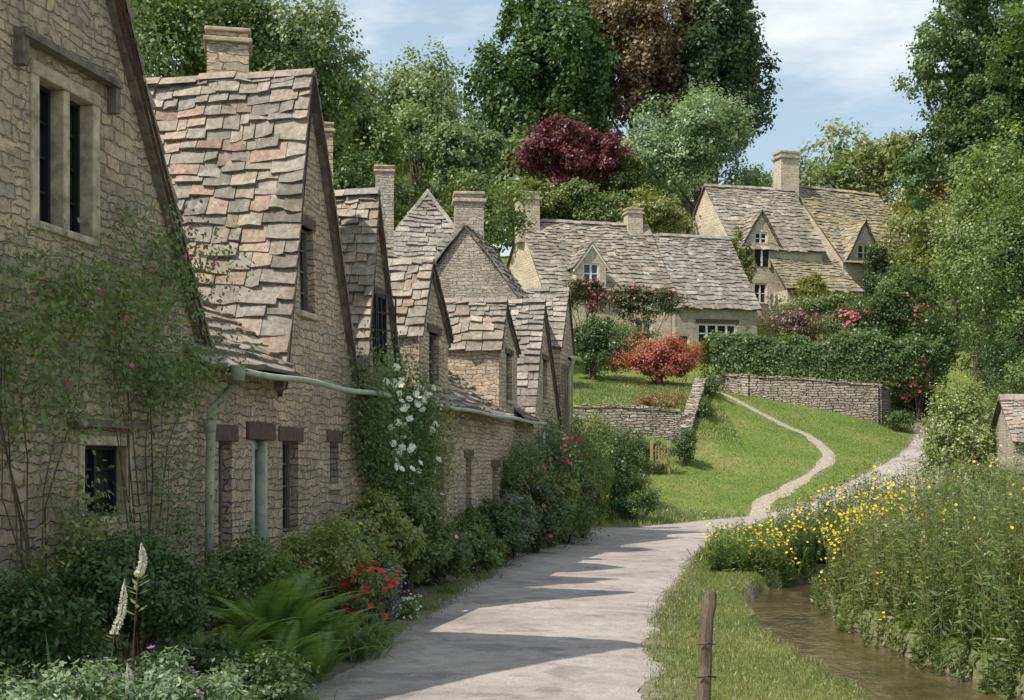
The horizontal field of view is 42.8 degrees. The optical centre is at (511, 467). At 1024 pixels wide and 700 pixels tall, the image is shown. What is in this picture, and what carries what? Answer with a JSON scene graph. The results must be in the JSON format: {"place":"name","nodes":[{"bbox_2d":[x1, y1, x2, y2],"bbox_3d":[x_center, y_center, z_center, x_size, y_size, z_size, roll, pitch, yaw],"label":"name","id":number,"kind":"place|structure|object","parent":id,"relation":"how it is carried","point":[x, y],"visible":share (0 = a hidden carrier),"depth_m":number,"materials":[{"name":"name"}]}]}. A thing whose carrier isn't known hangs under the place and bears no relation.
{"place":"outdoors","nodes":[
{"label":"outdoors","id":0,"kind":"place"},
{"bbox_2d":[86,256,1023,699],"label":"ground","id":1,"kind":"structure","parent":0,"point":[688,472],"depth_m":46.51,"materials":[{"name":"green plant"}]},
{"bbox_2d":[0,547,129,699],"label":"garden shrub","id":2,"kind":"object","parent":1,"relation":"on","point":[23,615],"visible":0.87,"depth_m":8.04,"materials":[{"name":"green plant"}]},
{"bbox_2d":[0,645,142,699],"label":"silver leaf plant","id":3,"kind":"object","parent":1,"relation":"on","point":[69,688],"visible":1,"depth_m":6.93,"materials":[{"name":"green plant"}]},
{"bbox_2d":[0,197,172,695],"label":"climbing rose","id":4,"kind":"object","parent":1,"relation":"on","point":[80,279],"visible":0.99,"depth_m":9.11,"materials":[{"name":"green plant"}]},
{"bbox_2d":[9,455,164,671],"bbox_3d":[-3.040,0.806,9.664,0.977,1.795,1.612,0,0,0],"label":"climbing rose","id":5,"kind":"object","parent":1,"relation":"on","point":[92,515],"visible":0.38,"depth_m":9.54,"materials":[{"name":"green plant"}]},
{"bbox_2d":[0,0,227,679],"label":"stone cottage","id":6,"kind":"structure","parent":1,"relation":"on","point":[79,132],"depth_m":10.14,"materials":[{"name":"stone"}]},
{"bbox_2d":[40,92,109,512],"bbox_3d":[-3.428,-1.215,10.074,0.020,3.210,1.277,0,0,12],"label":"window glass","id":7,"kind":"structure","parent":6,"relation":"in","point":[103,454],"depth_m":10.36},
{"bbox_2d":[102,543,148,699],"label":"white veronica flower","id":8,"kind":"object","parent":1,"relation":"on","point":[138,573],"visible":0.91,"depth_m":7.36,"materials":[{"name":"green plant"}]},
{"bbox_2d":[42,523,222,680],"bbox_3d":[-2.738,1.074,9.509,1.520,1.342,1.286,0,0,-40],"label":"garden shrub","id":9,"kind":"object","parent":1,"relation":"on","point":[169,596],"visible":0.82,"depth_m":9.26,"materials":[{"name":"green plant"}]},
{"bbox_2d":[87,644,258,699],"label":"silver leaf plant","id":10,"kind":"object","parent":1,"relation":"on","point":[167,679],"visible":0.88,"depth_m":7.30,"materials":[{"name":"green plant"}]},
{"bbox_2d":[86,178,264,659],"bbox_3d":[-2.662,-0.316,10.860,1.278,4.036,1.962,0,0,0],"label":"climbing rose","id":11,"kind":"object","parent":1,"relation":"on","point":[173,373],"visible":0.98,"depth_m":10.70,"materials":[{"name":"green plant"}]},
{"bbox_2d":[134,411,230,641],"bbox_3d":[-2.822,0.601,11.267,0.607,2.200,1.264,0,0,0],"label":"climbing rose","id":12,"kind":"object","parent":1,"relation":"on","point":[180,528],"visible":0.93,"depth_m":11.28,"materials":[{"name":"green plant"}]},
{"bbox_2d":[112,624,258,699],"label":"ground cover","id":13,"kind":"object","parent":1,"relation":"on","point":[208,652],"visible":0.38,"depth_m":8.47,"materials":[{"name":"green plant"}]},
{"bbox_2d":[128,0,306,77],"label":"beech tree","id":14,"kind":"object","parent":1,"relation":"on","point":[163,25],"visible":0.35,"depth_m":57.20,"materials":[{"name":"green plant"}]},
{"bbox_2d":[146,617,300,664],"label":"fern plant","id":15,"kind":"object","parent":1,"relation":"on","point":[242,638],"visible":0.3,"depth_m":9.69,"materials":[{"name":"green plant"}]},
{"bbox_2d":[190,522,302,651],"bbox_3d":[-2.316,1.111,11.412,1.007,1.255,1.419,0,0,0],"label":"garden shrub","id":16,"kind":"object","parent":1,"relation":"on","point":[247,559],"visible":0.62,"depth_m":11.24,"materials":[{"name":"green plant"}]},
{"bbox_2d":[198,643,323,699],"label":"ground cover","id":17,"kind":"object","parent":1,"relation":"on","point":[278,681],"visible":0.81,"depth_m":8.21,"materials":[{"name":"green plant"}]},
{"bbox_2d":[146,25,391,638],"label":"stone cottage","id":18,"kind":"structure","parent":1,"relation":"on","point":[236,135],"depth_m":14.66,"materials":[{"name":"stone"}]},
{"bbox_2d":[219,229,330,548],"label":"window frames","id":19,"kind":"structure","parent":18,"relation":"in","point":[304,243],"depth_m":14.45,"materials":[{"name":"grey wood"}]},
{"bbox_2d":[196,590,364,661],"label":"fern plant","id":20,"kind":"object","parent":1,"relation":"on","point":[306,620],"visible":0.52,"depth_m":10.27,"materials":[{"name":"green plant"}]},
{"bbox_2d":[199,0,373,145],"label":"ash tree","id":21,"kind":"object","parent":1,"relation":"on","point":[312,35],"visible":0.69,"depth_m":59.31,"materials":[{"name":"green plant"}]},
{"bbox_2d":[232,618,353,673],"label":"fern plant","id":22,"kind":"object","parent":1,"relation":"on","point":[304,645],"visible":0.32,"depth_m":9.72,"materials":[{"name":"green plant"}]},
{"bbox_2d":[198,567,388,635],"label":"fern plant","id":23,"kind":"object","parent":1,"relation":"on","point":[264,605],"visible":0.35,"depth_m":11.05,"materials":[{"name":"green plant"}]},
{"bbox_2d":[254,509,376,620],"bbox_3d":[-1.931,1.075,12.746,1.232,1.337,1.880,0,0,0],"label":"garden shrub","id":24,"kind":"object","parent":1,"relation":"on","point":[339,557],"visible":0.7,"depth_m":12.52,"materials":[{"name":"green plant"}]},
{"bbox_2d":[279,623,384,683],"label":"fern plant","id":25,"kind":"object","parent":1,"relation":"on","point":[325,663],"visible":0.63,"depth_m":10.15,"materials":[{"name":"green plant"}]},
{"bbox_2d":[307,526,408,621],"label":"border shrub","id":26,"kind":"object","parent":1,"relation":"on","point":[381,560],"visible":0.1,"depth_m":14.05,"materials":[{"name":"green plant"}]},
{"bbox_2d":[323,65,413,178],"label":"ash tree","id":27,"kind":"object","parent":1,"relation":"on","point":[376,130],"visible":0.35,"depth_m":74.87,"materials":[{"name":"green plant"}]},
{"bbox_2d":[341,560,402,634],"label":"geranium","id":28,"kind":"object","parent":1,"relation":"on","point":[372,580],"visible":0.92,"depth_m":12.47,"materials":[{"name":"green plant"}]},
{"bbox_2d":[333,140,424,230],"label":"hazel tree","id":29,"kind":"object","parent":1,"relation":"on","point":[344,178],"visible":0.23,"depth_m":57.48,"materials":[{"name":"green plant"}]},
{"bbox_2d":[334,484,431,611],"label":"border shrub","id":30,"kind":"object","parent":1,"relation":"on","point":[379,517],"visible":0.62,"depth_m":15.09,"materials":[{"name":"green plant"}]},
{"bbox_2d":[375,167,393,251],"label":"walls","id":31,"kind":"structure","parent":1,"relation":"on","point":[384,181],"depth_m":29.81,"materials":[{"name":"grey stone"}]},
{"bbox_2d":[394,188,453,258],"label":"roof tiles","id":32,"kind":"object","parent":31,"relation":"on","point":[411,240],"visible":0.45,"depth_m":34.88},
{"bbox_2d":[331,619,445,662],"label":"daylily clump","id":33,"kind":"object","parent":1,"relation":"on","point":[360,642],"visible":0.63,"depth_m":11.47,"materials":[{"name":"green plant"}]},
{"bbox_2d":[332,316,470,528],"bbox_3d":[-1.256,-0.143,17.187,1.158,3.699,3.915,0,0,12],"label":"white climbing rose","id":34,"kind":"object","parent":1,"relation":"on","point":[386,427],"visible":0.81,"depth_m":16.77,"materials":[{"name":"green plant"}]},
{"bbox_2d":[379,475,457,596],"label":"border shrub","id":35,"kind":"object","parent":1,"relation":"on","point":[425,512],"visible":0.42,"depth_m":16.64,"materials":[{"name":"green plant"}]},
{"bbox_2d":[361,35,491,206],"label":"ash tree","id":36,"kind":"object","parent":1,"relation":"on","point":[416,96],"visible":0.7,"depth_m":80.84,"materials":[{"name":"green plant"}]},
{"bbox_2d":[324,122,546,577],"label":"stone cottage","id":37,"kind":"structure","parent":1,"relation":"on","point":[385,292],"depth_m":17.73,"materials":[{"name":"stone"}]},
{"bbox_2d":[407,522,473,585],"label":"border shrub","id":38,"kind":"object","parent":1,"relation":"on","point":[455,563],"visible":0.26,"depth_m":18.20,"materials":[{"name":"green plant"}]},
{"bbox_2d":[398,373,490,584],"bbox_3d":[-0.987,0.392,18.537,1.406,3.496,1.923,0,0,0],"label":"climbing rose","id":39,"kind":"object","parent":1,"relation":"on","point":[429,460],"visible":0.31,"depth_m":18.57,"materials":[{"name":"green plant"}]},
{"bbox_2d":[409,110,510,209],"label":"birch tree","id":40,"kind":"object","parent":1,"relation":"on","point":[454,144],"visible":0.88,"depth_m":77.00,"materials":[{"name":"green plant"}]},
{"bbox_2d":[442,509,510,573],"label":"border shrub","id":41,"kind":"object","parent":1,"relation":"on","point":[487,557],"visible":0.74,"depth_m":20.19,"materials":[{"name":"green plant"}]},
{"bbox_2d":[437,194,518,298],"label":"walls","id":42,"kind":"structure","parent":1,"relation":"on","point":[466,268],"depth_m":29.38,"materials":[{"name":"grey stone"}]},
{"bbox_2d":[435,222,528,298],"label":"roof tiles","id":43,"kind":"object","parent":42,"relation":"on","point":[510,279],"visible":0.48,"depth_m":29.82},
{"bbox_2d":[434,165,542,259],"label":"hazel tree","id":44,"kind":"object","parent":1,"relation":"on","point":[496,226],"visible":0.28,"depth_m":61.27,"materials":[{"name":"green plant"}]},
{"bbox_2d":[434,297,544,568],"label":"stone cottage","id":45,"kind":"structure","parent":1,"relation":"on","point":[484,351],"depth_m":24.58,"materials":[{"name":"stone"}]},
{"bbox_2d":[462,496,526,557],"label":"border shrub","id":46,"kind":"object","parent":1,"relation":"on","point":[504,521],"visible":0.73,"depth_m":21.52,"materials":[{"name":"green plant"}]},
{"bbox_2d":[492,489,539,558],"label":"border shrub","id":47,"kind":"object","parent":1,"relation":"on","point":[528,525],"visible":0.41,"depth_m":23.05,"materials":[{"name":"green plant"}]},
{"bbox_2d":[497,419,572,552],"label":"climbing rose","id":48,"kind":"object","parent":1,"relation":"on","point":[517,471],"visible":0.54,"depth_m":25.14,"materials":[{"name":"green plant"}]},
{"bbox_2d":[495,176,574,234],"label":"hazel tree","id":49,"kind":"object","parent":1,"relation":"on","point":[547,201],"visible":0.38,"depth_m":87.38,"materials":[{"name":"green plant"}]},
{"bbox_2d":[453,0,624,191],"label":"chestnut tree","id":50,"kind":"object","parent":1,"relation":"on","point":[558,50],"visible":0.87,"depth_m":99.27,"materials":[{"name":"green plant"}]},
{"bbox_2d":[503,467,582,552],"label":"border shrub","id":51,"kind":"object","parent":1,"relation":"on","point":[552,520],"visible":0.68,"depth_m":24.70,"materials":[{"name":"green plant"}]},
{"bbox_2d":[508,287,581,535],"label":"stone cottage","id":52,"kind":"structure","parent":1,"relation":"on","point":[542,319],"depth_m":29.50,"materials":[{"name":"stone"}]},
{"bbox_2d":[508,109,632,192],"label":"purple plum tree","id":53,"kind":"object","parent":1,"relation":"on","point":[580,152],"visible":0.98,"depth_m":91.18,"materials":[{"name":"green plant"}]},
{"bbox_2d":[529,396,614,547],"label":"climbing rose","id":54,"kind":"object","parent":1,"relation":"on","point":[566,451],"visible":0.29,"depth_m":28.68,"materials":[{"name":"green plant"}]},
{"bbox_2d":[547,439,603,543],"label":"border shrub","id":55,"kind":"object","parent":1,"relation":"on","point":[592,487],"visible":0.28,"depth_m":28.82,"materials":[{"name":"green plant"}]},
{"bbox_2d":[540,176,629,221],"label":"hazel tree","id":56,"kind":"object","parent":1,"relation":"on","point":[585,206],"visible":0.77,"depth_m":87.42,"materials":[{"name":"green plant"}]},
{"bbox_2d":[558,276,611,328],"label":"climbing rose","id":57,"kind":"object","parent":1,"relation":"on","point":[591,291],"visible":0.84,"depth_m":72.14,"materials":[{"name":"green plant"}]},
{"bbox_2d":[509,194,670,342],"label":"walls","id":58,"kind":"structure","parent":1,"relation":"on","point":[522,269],"depth_m":76.76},
{"bbox_2d":[506,219,675,293],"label":"roof tiles","id":59,"kind":"object","parent":58,"relation":"attached to","point":[563,246],"visible":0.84,"depth_m":77.17,"materials":[{"name":"stone"}]},
{"bbox_2d":[573,311,632,379],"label":"laurel bush","id":60,"kind":"object","parent":1,"relation":"on","point":[588,339],"visible":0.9,"depth_m":60.63,"materials":[{"name":"green plant"}]},
{"bbox_2d":[586,425,657,504],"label":"garden shrub","id":61,"kind":"object","parent":1,"relation":"on","point":[622,458],"visible":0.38,"depth_m":41.69,"materials":[{"name":"green plant"}]},
{"bbox_2d":[593,137,654,221],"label":"lime tree","id":62,"kind":"object","parent":1,"relation":"on","point":[630,175],"visible":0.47,"depth_m":91.67,"materials":[{"name":"green plant"}]},
{"bbox_2d":[573,408,680,441],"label":"dry stone wall","id":63,"kind":"structure","parent":1,"relation":"on","point":[665,425],"depth_m":50.29,"materials":[{"name":"stone"}]},
{"bbox_2d":[602,466,661,521],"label":"garden shrub","id":64,"kind":"object","parent":1,"relation":"on","point":[630,505],"visible":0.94,"depth_m":39.41,"materials":[{"name":"green plant"}]},
{"bbox_2d":[345,103,933,252],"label":"distant woodland","id":65,"kind":"object","parent":1,"relation":"on","point":[872,160],"visible":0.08,"depth_m":133.21,"materials":[{"name":"green plant"}]},
{"bbox_2d":[577,0,714,146],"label":"copper beech tree","id":66,"kind":"object","parent":1,"relation":"on","point":[646,41],"visible":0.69,"depth_m":101.61,"materials":[{"name":"brown plant"}]},
{"bbox_2d":[593,280,698,341],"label":"rose bush","id":67,"kind":"object","parent":1,"relation":"on","point":[628,302],"visible":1,"depth_m":71.46,"materials":[{"name":"green plant"}]},
{"bbox_2d":[603,183,700,233],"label":"hazel tree","id":68,"kind":"object","parent":1,"relation":"on","point":[665,214],"visible":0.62,"depth_m":87.03,"materials":[{"name":"green plant"}]},
{"bbox_2d":[606,329,707,384],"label":"red flowering shrub","id":69,"kind":"object","parent":1,"relation":"on","point":[662,359],"visible":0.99,"depth_m":59.34,"materials":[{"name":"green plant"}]},
{"bbox_2d":[396,439,947,626],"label":"roadside grass","id":70,"kind":"structure","parent":1,"relation":"on","point":[508,558],"depth_m":18.25,"materials":[{"name":"green plant"}]},
{"bbox_2d":[618,78,771,208],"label":"willow tree","id":71,"kind":"object","parent":1,"relation":"on","point":[710,126],"visible":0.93,"depth_m":95.00,"materials":[{"name":"green plant"}]},
{"bbox_2d":[696,590,716,699],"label":"fence post","id":72,"kind":"object","parent":1,"relation":"on","point":[705,644],"visible":1,"depth_m":7.97,"materials":[{"name":"brown wood"}]},
{"bbox_2d":[671,307,756,343],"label":"walls","id":73,"kind":"structure","parent":1,"relation":"on","point":[685,323],"depth_m":77.00,"materials":[{"name":"grey stone"}]},
{"bbox_2d":[652,233,761,310],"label":"roof tiles","id":74,"kind":"object","parent":73,"relation":"on","point":[705,272],"visible":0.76,"depth_m":78.43,"materials":[{"name":"stone"}]},
{"bbox_2d":[659,0,782,184],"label":"oak tree","id":75,"kind":"object","parent":1,"relation":"on","point":[726,47],"visible":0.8,"depth_m":103.87,"materials":[{"name":"green plant"}]},
{"bbox_2d":[688,152,821,325],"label":"walls","id":76,"kind":"structure","parent":1,"relation":"on","point":[785,177],"depth_m":85.47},
{"bbox_2d":[685,183,825,252],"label":"roof tiles","id":77,"kind":"object","parent":76,"relation":"attached to","point":[733,205],"visible":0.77,"depth_m":86.03,"materials":[{"name":"stone"}]},
{"bbox_2d":[640,553,878,699],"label":"grass","id":78,"kind":"structure","parent":1,"relation":"on","point":[780,661],"depth_m":11.74,"materials":[{"name":"green plant"}]},
{"bbox_2d":[608,499,932,560],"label":"verge grass","id":79,"kind":"structure","parent":1,"relation":"on","point":[646,522],"depth_m":40.18,"materials":[{"name":"green plant"}]},
{"bbox_2d":[703,511,858,587],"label":"waterside plants","id":80,"kind":"object","parent":1,"relation":"on","point":[720,542],"visible":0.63,"depth_m":22.35,"materials":[{"name":"green plant"}]},
{"bbox_2d":[588,382,990,523],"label":"lawn grass","id":81,"kind":"structure","parent":1,"relation":"on","point":[813,448],"depth_m":50.45,"materials":[{"name":"green plant"}]},
{"bbox_2d":[689,385,835,515],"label":"footpath","id":82,"kind":"structure","parent":81,"relation":"on","point":[765,502],"depth_m":47.85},
{"bbox_2d":[750,305,831,341],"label":"lilac bush","id":83,"kind":"object","parent":1,"relation":"on","point":[796,321],"visible":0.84,"depth_m":68.59,"materials":[{"name":"pink plant"}]},
{"bbox_2d":[718,376,890,423],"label":"dry stone wall","id":84,"kind":"structure","parent":1,"relation":"on","point":[870,403],"depth_m":59.31,"materials":[{"name":"stone"}]},
{"bbox_2d":[769,257,864,328],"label":"lean to outhouse","id":85,"kind":"structure","parent":1,"relation":"on","point":[836,277],"depth_m":84.03,"materials":[{"name":"beige stone"}]},
{"bbox_2d":[762,290,871,341],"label":"garden shrub","id":86,"kind":"object","parent":1,"relation":"on","point":[831,302],"visible":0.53,"depth_m":76.47,"materials":[{"name":"green plant"}]},
{"bbox_2d":[698,327,950,389],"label":"clipped hedge","id":87,"kind":"object","parent":1,"relation":"on","point":[882,354],"visible":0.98,"depth_m":60.31,"materials":[{"name":"green plant"}]},
{"bbox_2d":[799,199,926,308],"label":"walls","id":88,"kind":"structure","parent":1,"relation":"on","point":[854,271],"depth_m":86.67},
{"bbox_2d":[799,185,907,264],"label":"roof tiles","id":89,"kind":"object","parent":88,"relation":"attached to","point":[835,215],"visible":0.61,"depth_m":89.05,"materials":[{"name":"stone"}]},
{"bbox_2d":[706,444,1023,697],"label":"riverbank wildflowers","id":90,"kind":"object","parent":1,"relation":"on","point":[835,514],"visible":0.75,"depth_m":14.85,"materials":[{"name":"green plant"}]},
{"bbox_2d":[859,238,902,309],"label":"ivy","id":91,"kind":"object","parent":1,"relation":"on","point":[873,254],"visible":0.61,"depth_m":85.47,"materials":[{"name":"green plant"}]},
{"bbox_2d":[848,275,965,390],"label":"tree","id":92,"kind":"object","parent":1,"relation":"on","point":[891,305],"visible":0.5,"depth_m":64.06,"materials":[{"name":"green plant"}]},
{"bbox_2d":[866,261,957,317],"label":"garden shrub","id":93,"kind":"object","parent":1,"relation":"on","point":[926,298],"visible":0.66,"depth_m":74.70,"materials":[{"name":"green plant"}]},
{"bbox_2d":[808,557,1023,698],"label":"overhanging bank plants","id":94,"kind":"object","parent":1,"relation":"on","point":[989,678],"visible":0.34,"depth_m":13.26,"materials":[{"name":"green plant"}]},
{"bbox_2d":[876,197,971,320],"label":"hazel tree","id":95,"kind":"object","parent":1,"relation":"on","point":[891,226],"visible":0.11,"depth_m":85.72,"materials":[{"name":"green plant"}]},
{"bbox_2d":[888,206,973,347],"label":"hazel tree","id":96,"kind":"object","parent":1,"relation":"on","point":[918,252],"visible":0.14,"depth_m":76.79,"materials":[{"name":"green plant"}]},
{"bbox_2d":[908,366,998,486],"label":"elder bush","id":97,"kind":"object","parent":1,"relation":"on","point":[965,411],"visible":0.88,"depth_m":44.03,"materials":[{"name":"green plant"}]},
{"bbox_2d":[885,0,1023,397],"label":"broadleaf tree","id":98,"kind":"object","parent":1,"relation":"on","point":[962,53],"visible":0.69,"depth_m":67.91,"materials":[{"name":"green plant"}]},
{"bbox_2d":[918,162,1023,381],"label":"sycamore tree","id":99,"kind":"object","parent":1,"relation":"on","point":[1001,265],"visible":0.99,"depth_m":56.42,"materials":[{"name":"green plant"}]},
{"bbox_2d":[919,117,1023,334],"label":"sycamore tree","id":100,"kind":"object","parent":1,"relation":"on","point":[969,202],"visible":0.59,"depth_m":60.78,"materials":[{"name":"green plant"}]},
{"bbox_2d":[955,0,1023,189],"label":"conifer tree","id":101,"kind":"object","parent":1,"relation":"on","point":[1009,44],"visible":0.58,"depth_m":65.01,"materials":[{"name":"green plant"}]},
{"bbox_2d":[971,320,1023,420],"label":"roadside bush","id":102,"kind":"object","parent":1,"relation":"on","point":[994,368],"visible":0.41,"depth_m":53.71,"materials":[{"name":"green plant"}]},
{"bbox_2d":[988,394,1023,498],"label":"stone shed","id":103,"kind":"structure","parent":1,"relation":"on","point":[1009,410],"depth_m":42.24,"materials":[{"name":"stone"}]},
{"bbox_2d":[131,0,999,255],"label":"sky","id":104,"kind":"structure","parent":0,"point":[839,58],"materials":[{"name":"blue"}]},
{"bbox_2d":[299,399,990,699],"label":"road","id":105,"kind":"structure","parent":0,"point":[560,622],"depth_m":13.56,"materials":[{"name":"concrete"}]},
{"bbox_2d":[573,380,742,445],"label":"terrace grass","id":106,"kind":"structure","parent":0,"point":[590,393],"depth_m":54.94,"materials":[{"name":"green plant"}]},
{"bbox_2d":[748,581,1023,699],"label":"stream water","id":107,"kind":"structure","parent":0,"point":[794,616],"depth_m":13.95,"materials":[{"name":"liquid"}]},
{"bbox_2d":[837,422,1023,683],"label":"riverbank reeds","id":108,"kind":"object","parent":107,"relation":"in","point":[964,531],"visible":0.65,"depth_m":13.79,"materials":[{"name":"green plant"}]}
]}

